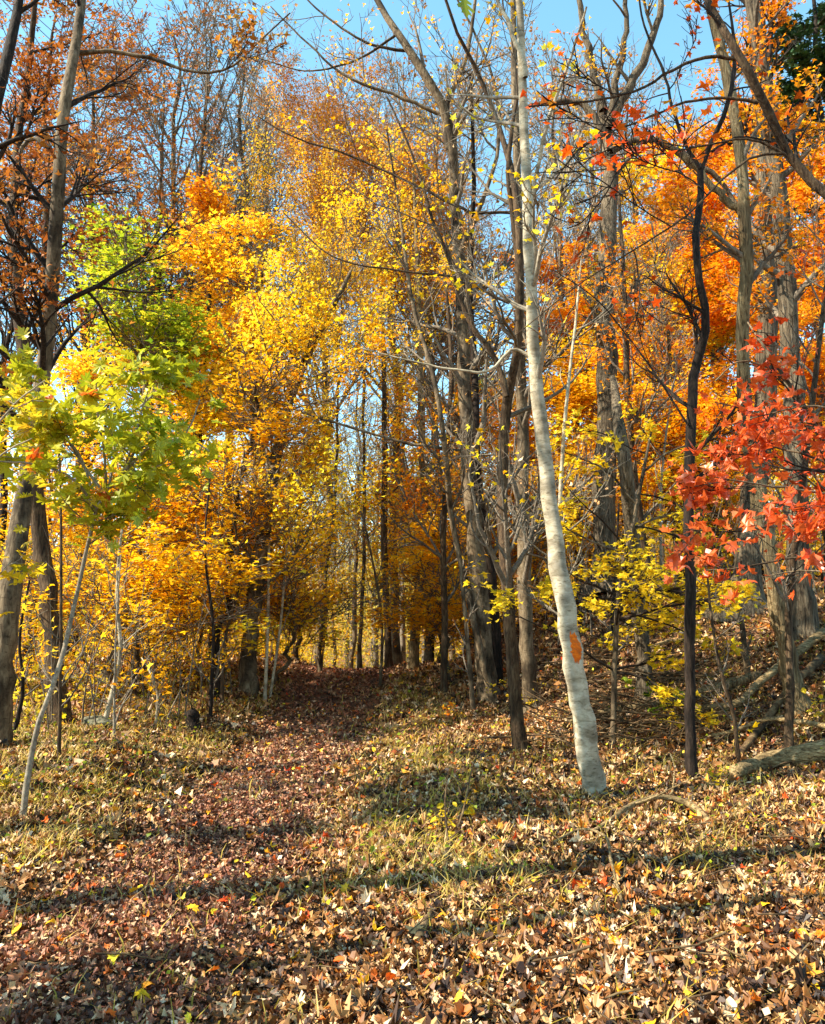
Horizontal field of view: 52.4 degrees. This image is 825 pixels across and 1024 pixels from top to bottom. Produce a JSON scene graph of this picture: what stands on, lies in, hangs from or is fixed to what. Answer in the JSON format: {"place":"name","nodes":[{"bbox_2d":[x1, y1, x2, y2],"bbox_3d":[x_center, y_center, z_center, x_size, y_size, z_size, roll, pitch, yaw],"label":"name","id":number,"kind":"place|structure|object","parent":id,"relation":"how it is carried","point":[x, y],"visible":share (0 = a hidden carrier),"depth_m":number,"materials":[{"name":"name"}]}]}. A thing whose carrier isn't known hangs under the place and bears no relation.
{"place":"outdoors","nodes":[
{"label":"outdoors","id":0,"kind":"place"},
{"bbox_2d":[0,531,824,1023],"bbox_3d":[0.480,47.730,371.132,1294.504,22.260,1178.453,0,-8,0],"label":"forest ground","id":1,"kind":"structure","parent":0,"point":[244,781],"depth_m":10.03,"materials":[{"name":"plant"}]},
{"bbox_2d":[0,379,54,616],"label":"oak sapling","id":2,"kind":"object","parent":1,"relation":"on","point":[17,565],"visible":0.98,"depth_m":6.95,"materials":[{"name":"yellow plant"}]},
{"bbox_2d":[13,575,68,730],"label":"thin sapling","id":3,"kind":"object","parent":1,"relation":"on","point":[22,692],"visible":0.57,"depth_m":10.39,"materials":[{"name":"yellow plant"}]},
{"bbox_2d":[0,104,90,570],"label":"bare tree","id":4,"kind":"object","parent":1,"relation":"on","point":[6,340],"visible":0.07,"depth_m":20.82,"materials":[{"name":"brown plant"}]},
{"bbox_2d":[0,0,96,333],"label":"leaning tree","id":5,"kind":"object","parent":1,"relation":"on","point":[7,55],"visible":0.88,"depth_m":8.85,"materials":[{"name":"brown plant"}]},
{"bbox_2d":[0,2,121,725],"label":"dark tree","id":6,"kind":"object","parent":1,"relation":"on","point":[41,546],"visible":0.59,"depth_m":12.81,"materials":[{"name":"brown plant"}]},
{"bbox_2d":[6,412,124,760],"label":"thin sapling","id":7,"kind":"object","parent":1,"relation":"on","point":[61,681],"visible":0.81,"depth_m":8.97,"materials":[{"name":"brown plant"}]},
{"bbox_2d":[13,602,147,739],"bbox_3d":[-6.738,2.230,12.047,4.602,2.129,5.602,0,-8,0],"label":"understory foliage","id":8,"kind":"object","parent":1,"relation":"on","point":[48,686],"visible":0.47,"depth_m":12.39,"materials":[{"name":"yellow plant"}]},
{"bbox_2d":[0,0,176,658],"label":"bare tree","id":9,"kind":"object","parent":1,"relation":"on","point":[92,114],"visible":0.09,"depth_m":25.70,"materials":[{"name":"brown plant"}]},
{"bbox_2d":[35,198,173,658],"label":"bare tree","id":10,"kind":"object","parent":1,"relation":"on","point":[94,444],"visible":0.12,"depth_m":22.35,"materials":[{"name":"brown plant"}]},
{"bbox_2d":[0,372,212,650],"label":"understory maple","id":11,"kind":"object","parent":1,"relation":"on","point":[76,410],"visible":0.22,"depth_m":15.03,"materials":[{"name":"yellow plant"}]},
{"bbox_2d":[62,555,152,733],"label":"thin sapling","id":12,"kind":"object","parent":1,"relation":"on","point":[114,705],"visible":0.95,"depth_m":10.41,"materials":[{"name":"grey plant"}]},
{"bbox_2d":[0,0,217,667],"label":"oak tree","id":13,"kind":"object","parent":1,"relation":"on","point":[80,92],"visible":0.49,"depth_m":20.34,"materials":[{"name":"brown plant"}]},
{"bbox_2d":[0,325,228,821],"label":"oak sapling","id":14,"kind":"object","parent":1,"relation":"on","point":[41,461],"visible":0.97,"depth_m":7.15,"materials":[{"name":"green plant"}]},
{"bbox_2d":[81,501,159,717],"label":"thin sapling","id":15,"kind":"object","parent":1,"relation":"on","point":[118,665],"visible":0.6,"depth_m":11.59,"materials":[{"name":"grey plant"}]},
{"bbox_2d":[0,0,290,747],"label":"tall tree","id":16,"kind":"object","parent":1,"relation":"on","point":[44,343],"visible":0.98,"depth_m":10.10,"materials":[{"name":"brown plant"}]},
{"bbox_2d":[58,188,233,685],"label":"maple tree","id":17,"kind":"object","parent":1,"relation":"on","point":[177,336],"visible":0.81,"depth_m":16.24,"materials":[{"name":"yellow plant"}]},
{"bbox_2d":[66,175,243,656],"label":"bare tree","id":18,"kind":"object","parent":1,"relation":"on","point":[160,274],"visible":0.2,"depth_m":19.92,"materials":[{"name":"brown plant"}]},
{"bbox_2d":[24,0,303,652],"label":"oak tree","id":19,"kind":"object","parent":1,"relation":"on","point":[129,73],"visible":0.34,"depth_m":21.92,"materials":[{"name":"brown plant"}]},
{"bbox_2d":[69,0,261,645],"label":"bare tree","id":20,"kind":"object","parent":1,"relation":"on","point":[155,126],"visible":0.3,"depth_m":28.41,"materials":[{"name":"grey plant"}]},
{"bbox_2d":[0,428,345,696],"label":"understory maple","id":21,"kind":"object","parent":1,"relation":"on","point":[194,556],"visible":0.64,"depth_m":13.87,"materials":[{"name":"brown plant"}]},
{"bbox_2d":[34,152,327,659],"bbox_3d":[-5.025,-2.307,18.613,6.249,11.656,5.354,0,-8,0],"label":"maple tree","id":22,"kind":"object","parent":1,"relation":"on","point":[212,207],"visible":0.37,"depth_m":18.75,"materials":[{"name":"yellow plant"}]},
{"bbox_2d":[77,475,301,674],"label":"understory maple","id":23,"kind":"object","parent":1,"relation":"on","point":[235,623],"visible":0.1,"depth_m":16.39,"materials":[{"name":"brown plant"}]},
{"bbox_2d":[0,658,421,1023],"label":"path leaf litter","id":24,"kind":"object","parent":1,"relation":"on","point":[37,1016],"visible":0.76,"depth_m":5.31,"materials":[{"name":"brown plant"}]},
{"bbox_2d":[176,478,246,718],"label":"thin sapling","id":25,"kind":"object","parent":1,"relation":"on","point":[212,681],"visible":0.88,"depth_m":12.89,"materials":[{"name":"brown plant"}]},
{"bbox_2d":[122,0,305,652],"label":"bare tree","id":26,"kind":"object","parent":1,"relation":"on","point":[210,148],"visible":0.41,"depth_m":25.96,"materials":[{"name":"brown plant"}]},
{"bbox_2d":[89,479,359,667],"bbox_3d":[-6.300,4.268,33.233,7.505,8.512,21.088,0,-8,0],"label":"understory foliage","id":27,"kind":"object","parent":1,"relation":"on","point":[312,646],"visible":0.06,"depth_m":31.49,"materials":[{"name":"yellow plant"}]},
{"bbox_2d":[160,0,320,649],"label":"bare tree","id":28,"kind":"object","parent":1,"relation":"on","point":[242,143],"visible":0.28,"depth_m":26.34,"materials":[{"name":"grey plant"}]},
{"bbox_2d":[153,328,336,697],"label":"maple tree","id":29,"kind":"object","parent":1,"relation":"on","point":[263,437],"visible":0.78,"depth_m":14.58,"materials":[{"name":"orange plant"}]},
{"bbox_2d":[125,155,365,652],"bbox_3d":[-5.298,-3.256,27.820,7.603,17.127,8.977,-4,-9,28],"label":"maple tree","id":30,"kind":"object","parent":1,"relation":"on","point":[231,441],"visible":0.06,"depth_m":27.22,"materials":[{"name":"yellow plant"}]},
{"bbox_2d":[200,451,290,704],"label":"thin sapling","id":31,"kind":"object","parent":1,"relation":"on","point":[228,626],"visible":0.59,"depth_m":14.03,"materials":[{"name":"brown plant"}]},
{"bbox_2d":[178,0,347,650],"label":"bare tree","id":32,"kind":"object","parent":1,"relation":"on","point":[265,70],"visible":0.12,"depth_m":31.31,"materials":[{"name":"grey plant"}]},
{"bbox_2d":[238,348,304,701],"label":"thin sapling","id":33,"kind":"object","parent":1,"relation":"on","point":[267,646],"visible":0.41,"depth_m":15.11,"materials":[{"name":"brown plant"}]},
{"bbox_2d":[240,387,311,697],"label":"thin sapling","id":34,"kind":"object","parent":1,"relation":"on","point":[277,644],"visible":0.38,"depth_m":15.37,"materials":[{"name":"brown plant"}]},
{"bbox_2d":[137,172,419,698],"bbox_3d":[-2.077,-1.300,15.402,5.554,9.588,5.271,-7,-11,40],"label":"maple tree","id":35,"kind":"object","parent":1,"relation":"on","point":[248,679],"visible":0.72,"depth_m":15.36,"materials":[{"name":"yellow plant"}]},
{"bbox_2d":[215,496,393,681],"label":"understory maple","id":36,"kind":"object","parent":1,"relation":"on","point":[293,618],"visible":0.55,"depth_m":17.36,"materials":[{"name":"orange plant"}]},
{"bbox_2d":[223,9,416,666],"bbox_3d":[-4.179,-6.300,34.421,8.802,27.922,8.800,-7,-11,38],"label":"bare tree","id":37,"kind":"object","parent":1,"relation":"on","point":[299,404],"visible":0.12,"depth_m":34.31,"materials":[{"name":"grey plant"}]},
{"bbox_2d":[250,413,394,657],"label":"understory maple","id":38,"kind":"object","parent":1,"relation":"on","point":[299,640],"visible":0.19,"depth_m":23.01,"materials":[{"name":"brown plant"}]},
{"bbox_2d":[177,70,493,671],"bbox_3d":[-1.520,-3.895,20.590,7.501,15.788,7.303,-4,-9,23],"label":"maple tree","id":39,"kind":"object","parent":1,"relation":"on","point":[313,269],"visible":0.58,"depth_m":20.47,"materials":[{"name":"yellow plant"}]},
{"bbox_2d":[319,325,389,667],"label":"bare tree","id":40,"kind":"object","parent":1,"relation":"on","point":[354,628],"visible":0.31,"depth_m":38.23,"materials":[{"name":"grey plant"}]},
{"bbox_2d":[242,31,507,667],"bbox_3d":[-1.064,-4.861,23.341,7.187,18.598,6.937,-8,-11,43],"label":"maple tree","id":41,"kind":"object","parent":1,"relation":"on","point":[317,109],"visible":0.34,"depth_m":22.97,"materials":[{"name":"yellow plant"}]},
{"bbox_2d":[345,477,405,687],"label":"thin sapling","id":42,"kind":"object","parent":1,"relation":"on","point":[367,541],"visible":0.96,"depth_m":16.97,"materials":[{"name":"brown plant"}]},
{"bbox_2d":[349,225,428,668],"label":"dark tree","id":43,"kind":"object","parent":1,"relation":"on","point":[388,660],"visible":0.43,"depth_m":21.01,"materials":[{"name":"brown plant"}]},
{"bbox_2d":[326,58,497,707],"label":"slim tree","id":44,"kind":"object","parent":1,"relation":"on","point":[473,619],"visible":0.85,"depth_m":14.69,"materials":[{"name":"brown plant"}]},
{"bbox_2d":[0,574,824,1023],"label":"leaf litter","id":45,"kind":"object","parent":1,"relation":"on","point":[352,996],"visible":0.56,"depth_m":5.81,"materials":[{"name":"brown plant"}]},
{"bbox_2d":[0,575,824,1023],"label":"grass","id":46,"kind":"structure","parent":1,"relation":"on","point":[208,735],"depth_m":7.44,"materials":[{"name":"plant"}]},
{"bbox_2d":[0,575,824,1023],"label":"twig litter","id":47,"kind":"object","parent":1,"relation":"on","point":[578,949],"visible":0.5,"depth_m":5.04,"materials":[{"name":"wood"}]},
{"bbox_2d":[0,422,824,730],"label":"understory","id":48,"kind":"object","parent":1,"relation":"on","point":[141,636],"depth_m":15.18,"materials":[{"name":"plant"}]},
{"bbox_2d":[240,0,585,702],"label":"grey tree","id":49,"kind":"object","parent":1,"relation":"on","point":[474,546],"visible":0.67,"depth_m":15.75,"materials":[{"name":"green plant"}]},
{"bbox_2d":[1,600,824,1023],"bbox_3d":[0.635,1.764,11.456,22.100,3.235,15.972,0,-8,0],"label":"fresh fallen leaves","id":50,"kind":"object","parent":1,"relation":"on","point":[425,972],"visible":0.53,"depth_m":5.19,"materials":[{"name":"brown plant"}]},
{"bbox_2d":[1,598,824,975],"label":"weeds","id":51,"kind":"object","parent":1,"relation":"on","point":[253,898],"visible":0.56,"depth_m":7.98,"materials":[{"name":"green plant"}]},
{"bbox_2d":[5,373,823,667],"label":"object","id":52,"kind":"object","parent":1,"relation":"on","point":[71,550],"visible":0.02,"depth_m":46.39,"materials":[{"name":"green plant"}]},
{"bbox_2d":[6,349,824,667],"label":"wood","id":53,"kind":"object","parent":1,"relation":"on","point":[376,647],"visible":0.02,"depth_m":45.53,"materials":[{"name":"wood"}]},
{"bbox_2d":[8,381,822,667],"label":"foliage","id":54,"kind":"object","parent":1,"relation":"on","point":[363,652],"visible":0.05,"depth_m":46.79,"materials":[{"name":"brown plant"}]},
{"bbox_2d":[14,587,824,947],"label":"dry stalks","id":55,"kind":"object","parent":1,"relation":"on","point":[356,811],"visible":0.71,"depth_m":6.32,"materials":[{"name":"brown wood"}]},
{"bbox_2d":[293,0,547,664],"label":"bare tree","id":56,"kind":"object","parent":1,"relation":"on","point":[396,651],"visible":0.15,"depth_m":28.84,"materials":[{"name":"grey plant"}]},
{"bbox_2d":[257,0,602,750],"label":"brown tree","id":57,"kind":"object","parent":1,"relation":"on","point":[505,544],"visible":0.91,"depth_m":11.40,"materials":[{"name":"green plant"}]},
{"bbox_2d":[365,108,498,671],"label":"dark tree","id":58,"kind":"object","parent":1,"relation":"on","point":[413,660],"visible":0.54,"depth_m":19.68,"materials":[{"name":"brown plant"}]},
{"bbox_2d":[355,14,513,661],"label":"bare tree","id":59,"kind":"object","parent":1,"relation":"on","point":[429,654],"visible":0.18,"depth_m":25.44,"materials":[{"name":"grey plant"}]},
{"bbox_2d":[354,267,516,691],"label":"slim tree","id":60,"kind":"object","parent":1,"relation":"on","point":[441,554],"visible":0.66,"depth_m":15.77,"materials":[{"name":"brown plant"}]},
{"bbox_2d":[352,436,544,661],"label":"understory maple","id":61,"kind":"object","parent":1,"relation":"on","point":[404,558],"visible":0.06,"depth_m":23.95,"materials":[{"name":"brown plant"}]},
{"bbox_2d":[342,497,555,680],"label":"understory maple","id":62,"kind":"object","parent":1,"relation":"on","point":[431,600],"visible":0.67,"depth_m":17.13,"materials":[{"name":"orange plant"}]},
{"bbox_2d":[396,735,509,939],"bbox_3d":[0.154,2.161,6.229,0.683,0.796,3.613,-2,-9,14],"label":"fallen branch","id":63,"kind":"object","parent":1,"relation":"on","point":[421,930],"visible":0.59,"depth_m":6.07,"materials":[{"name":"wood"}]},
{"bbox_2d":[362,26,555,650],"bbox_3d":[1.618,-6.071,27.856,7.130,22.622,7.131,-4,-9,25],"label":"bare tree","id":64,"kind":"object","parent":1,"relation":"on","point":[434,322],"visible":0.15,"depth_m":28.39,"materials":[{"name":"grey plant"}]},
{"bbox_2d":[347,362,587,649],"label":"maple tree","id":65,"kind":"object","parent":1,"relation":"on","point":[409,432],"visible":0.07,"depth_m":22.19,"materials":[{"name":"brown plant"}]},
{"bbox_2d":[450,493,488,712],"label":"thin sapling","id":66,"kind":"object","parent":1,"relation":"on","point":[466,641],"visible":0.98,"depth_m":13.90,"materials":[{"name":"brown plant"}]},
{"bbox_2d":[335,0,630,795],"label":"pale tree","id":67,"kind":"object","parent":1,"relation":"on","point":[592,773],"visible":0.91,"depth_m":8.56,"materials":[{"name":"white plant"}]},
{"bbox_2d":[390,64,592,687],"bbox_3d":[1.393,-2.979,15.752,3.744,12.726,3.869,0,-8,0],"label":"slim tree","id":68,"kind":"object","parent":1,"relation":"on","point":[495,629],"visible":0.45,"depth_m":15.98,"materials":[{"name":"brown plant"}]},
{"bbox_2d":[435,0,639,713],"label":"grey tree","id":69,"kind":"object","parent":1,"relation":"on","point":[525,611],"visible":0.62,"depth_m":13.55,"materials":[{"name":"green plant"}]},
{"bbox_2d":[485,0,636,566],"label":"bare tree","id":70,"kind":"object","parent":1,"relation":"on","point":[573,234],"visible":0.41,"depth_m":25.17,"materials":[{"name":"grey plant"}]},
{"bbox_2d":[495,246,629,750],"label":"white sapling","id":71,"kind":"object","parent":1,"relation":"on","point":[560,494],"visible":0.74,"depth_m":10.96,"materials":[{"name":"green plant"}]},
{"bbox_2d":[490,236,679,582],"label":"maple tree","id":72,"kind":"object","parent":1,"relation":"on","point":[564,312],"visible":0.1,"depth_m":23.40,"materials":[{"name":"brown plant"}]},
{"bbox_2d":[498,40,688,581],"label":"bare tree","id":73,"kind":"object","parent":1,"relation":"on","point":[591,175],"visible":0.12,"depth_m":30.27,"materials":[{"name":"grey plant"}]},
{"bbox_2d":[458,327,737,557],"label":"maple tree","id":74,"kind":"object","parent":1,"relation":"on","point":[581,394],"visible":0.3,"depth_m":20.16,"materials":[{"name":"brown plant"}]},
{"bbox_2d":[463,400,761,745],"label":"understory maple","id":75,"kind":"object","parent":1,"relation":"on","point":[622,570],"visible":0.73,"depth_m":10.59,"materials":[{"name":"yellow plant"}]},
{"bbox_2d":[609,375,657,700],"bbox_3d":[3.209,0.305,12.169,0.508,5.042,0.954,-2,-9,11],"label":"broken snag","id":76,"kind":"object","parent":1,"relation":"on","point":[641,641],"visible":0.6,"depth_m":12.06,"materials":[{"name":"grey plant"}]},
{"bbox_2d":[568,31,699,458],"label":"bare tree","id":77,"kind":"object","parent":1,"relation":"on","point":[623,151],"visible":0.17,"depth_m":28.59,"materials":[{"name":"grey plant"}]},
{"bbox_2d":[490,0,790,601],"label":"tree","id":78,"kind":"object","parent":1,"relation":"on","point":[608,222],"visible":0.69,"depth_m":17.34,"materials":[{"name":"grey plant"}]},
{"bbox_2d":[484,612,798,765],"bbox_3d":[3.314,2.447,12.033,4.613,2.057,4.549,4,-9,-26],"label":"brush pile","id":79,"kind":"object","parent":1,"relation":"on","point":[638,711],"visible":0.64,"depth_m":11.41,"materials":[{"name":"wood"}]},
{"bbox_2d":[582,193,704,615],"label":"slim tree","id":80,"kind":"object","parent":1,"relation":"on","point":[627,392],"visible":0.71,"depth_m":14.52,"materials":[{"name":"brown plant"}]},
{"bbox_2d":[594,762,714,830],"bbox_3d":[2.089,2.373,7.089,0.862,0.495,1.510,-4,-9,24],"label":"fallen branch","id":81,"kind":"object","parent":1,"relation":"on","point":[660,796],"visible":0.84,"depth_m":7.20,"materials":[{"name":"brown wood"}]},
{"bbox_2d":[497,393,824,613],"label":"understory foliage","id":82,"kind":"object","parent":1,"relation":"on","point":[723,554],"visible":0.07,"depth_m":19.68,"materials":[{"name":"orange plant"}]},
{"bbox_2d":[592,185,730,580],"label":"maple tree","id":83,"kind":"object","parent":1,"relation":"on","point":[668,344],"visible":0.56,"depth_m":20.89,"materials":[{"name":"brown plant"}]},
{"bbox_2d":[567,670,761,725],"bbox_3d":[3.480,2.596,11.654,2.667,0.797,0.311,-2,-9,13],"label":"fallen log","id":84,"kind":"object","parent":1,"relation":"on","point":[744,679],"visible":0.38,"depth_m":11.44,"materials":[{"name":"wood"}]},
{"bbox_2d":[516,0,824,334],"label":"arching tree","id":85,"kind":"object","parent":1,"relation":"on","point":[810,180],"visible":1,"depth_m":6.65,"materials":[{"name":"brown plant"}]},
{"bbox_2d":[555,0,792,781],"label":"crooked tree","id":86,"kind":"object","parent":1,"relation":"on","point":[690,750],"visible":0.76,"depth_m":9.40,"materials":[{"name":"brown plant"}]},
{"bbox_2d":[557,59,824,577],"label":"maple tree","id":87,"kind":"object","parent":1,"relation":"on","point":[712,201],"visible":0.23,"depth_m":22.36,"materials":[{"name":"orange plant"}]},
{"bbox_2d":[564,368,824,577],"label":"maple tree","id":88,"kind":"object","parent":1,"relation":"on","point":[652,483],"visible":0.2,"depth_m":19.13,"materials":[{"name":"brown plant"}]},
{"bbox_2d":[572,139,824,576],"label":"maple tree","id":89,"kind":"object","parent":1,"relation":"on","point":[713,337],"visible":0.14,"depth_m":24.64,"materials":[{"name":"brown plant"}]},
{"bbox_2d":[631,0,820,718],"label":"shaggy tree","id":90,"kind":"object","parent":1,"relation":"on","point":[743,209],"visible":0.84,"depth_m":11.05,"materials":[{"name":"brown plant"}]},
{"bbox_2d":[696,567,767,761],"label":"thin sapling","id":91,"kind":"object","parent":1,"relation":"on","point":[733,719],"visible":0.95,"depth_m":9.37,"materials":[{"name":"brown plant"}]},
{"bbox_2d":[659,366,824,604],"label":"maple sapling","id":92,"kind":"object","parent":1,"relation":"on","point":[699,486],"visible":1,"depth_m":5.66,"materials":[{"name":"red plant"}]},
{"bbox_2d":[718,548,765,673],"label":"thin sapling","id":93,"kind":"object","parent":1,"relation":"on","point":[744,647],"visible":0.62,"depth_m":11.61,"materials":[{"name":"brown plant"}]},
{"bbox_2d":[665,627,824,710],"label":"fallen branch","id":94,"kind":"object","parent":1,"relation":"on","point":[802,648],"visible":0.6,"depth_m":11.14,"materials":[{"name":"grey wood"}]},
{"bbox_2d":[689,0,805,622],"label":"tree","id":95,"kind":"object","parent":1,"relation":"on","point":[744,558],"visible":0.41,"depth_m":14.73,"materials":[{"name":"brown plant"}]},
{"bbox_2d":[683,314,824,491],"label":"maple sapling","id":96,"kind":"object","parent":1,"relation":"on","point":[783,374],"visible":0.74,"depth_m":7.47,"materials":[{"name":"red plant"}]},
{"bbox_2d":[696,111,824,581],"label":"maple tree","id":97,"kind":"object","parent":1,"relation":"on","point":[810,318],"visible":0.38,"depth_m":16.98,"materials":[{"name":"brown plant"}]},
{"bbox_2d":[705,0,824,640],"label":"grey tree","id":98,"kind":"object","parent":1,"relation":"on","point":[806,623],"visible":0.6,"depth_m":13.26,"materials":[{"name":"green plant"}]},
{"bbox_2d":[728,739,824,779],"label":"fallen log","id":99,"kind":"object","parent":1,"relation":"on","point":[810,752],"visible":0.91,"depth_m":8.96,"materials":[{"name":"grey wood"}]},
{"bbox_2d":[737,203,824,747],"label":"slim tree","id":100,"kind":"object","parent":1,"relation":"on","point":[789,706],"visible":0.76,"depth_m":9.66,"materials":[{"name":"brown plant"}]},
{"bbox_2d":[740,654,824,752],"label":"fallen branch","id":101,"kind":"object","parent":1,"relation":"on","point":[813,665],"visible":0.58,"depth_m":10.45,"materials":[{"name":"wood"}]},
{"bbox_2d":[743,0,824,238],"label":"pine tree","id":102,"kind":"object","parent":1,"relation":"on","point":[803,53],"visible":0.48,"depth_m":27.50,"materials":[{"name":"green plant"}]},
{"bbox_2d":[0,0,824,567],"label":"sky","id":103,"kind":"structure","parent":0,"point":[607,19],"materials":[{"name":"blue"}]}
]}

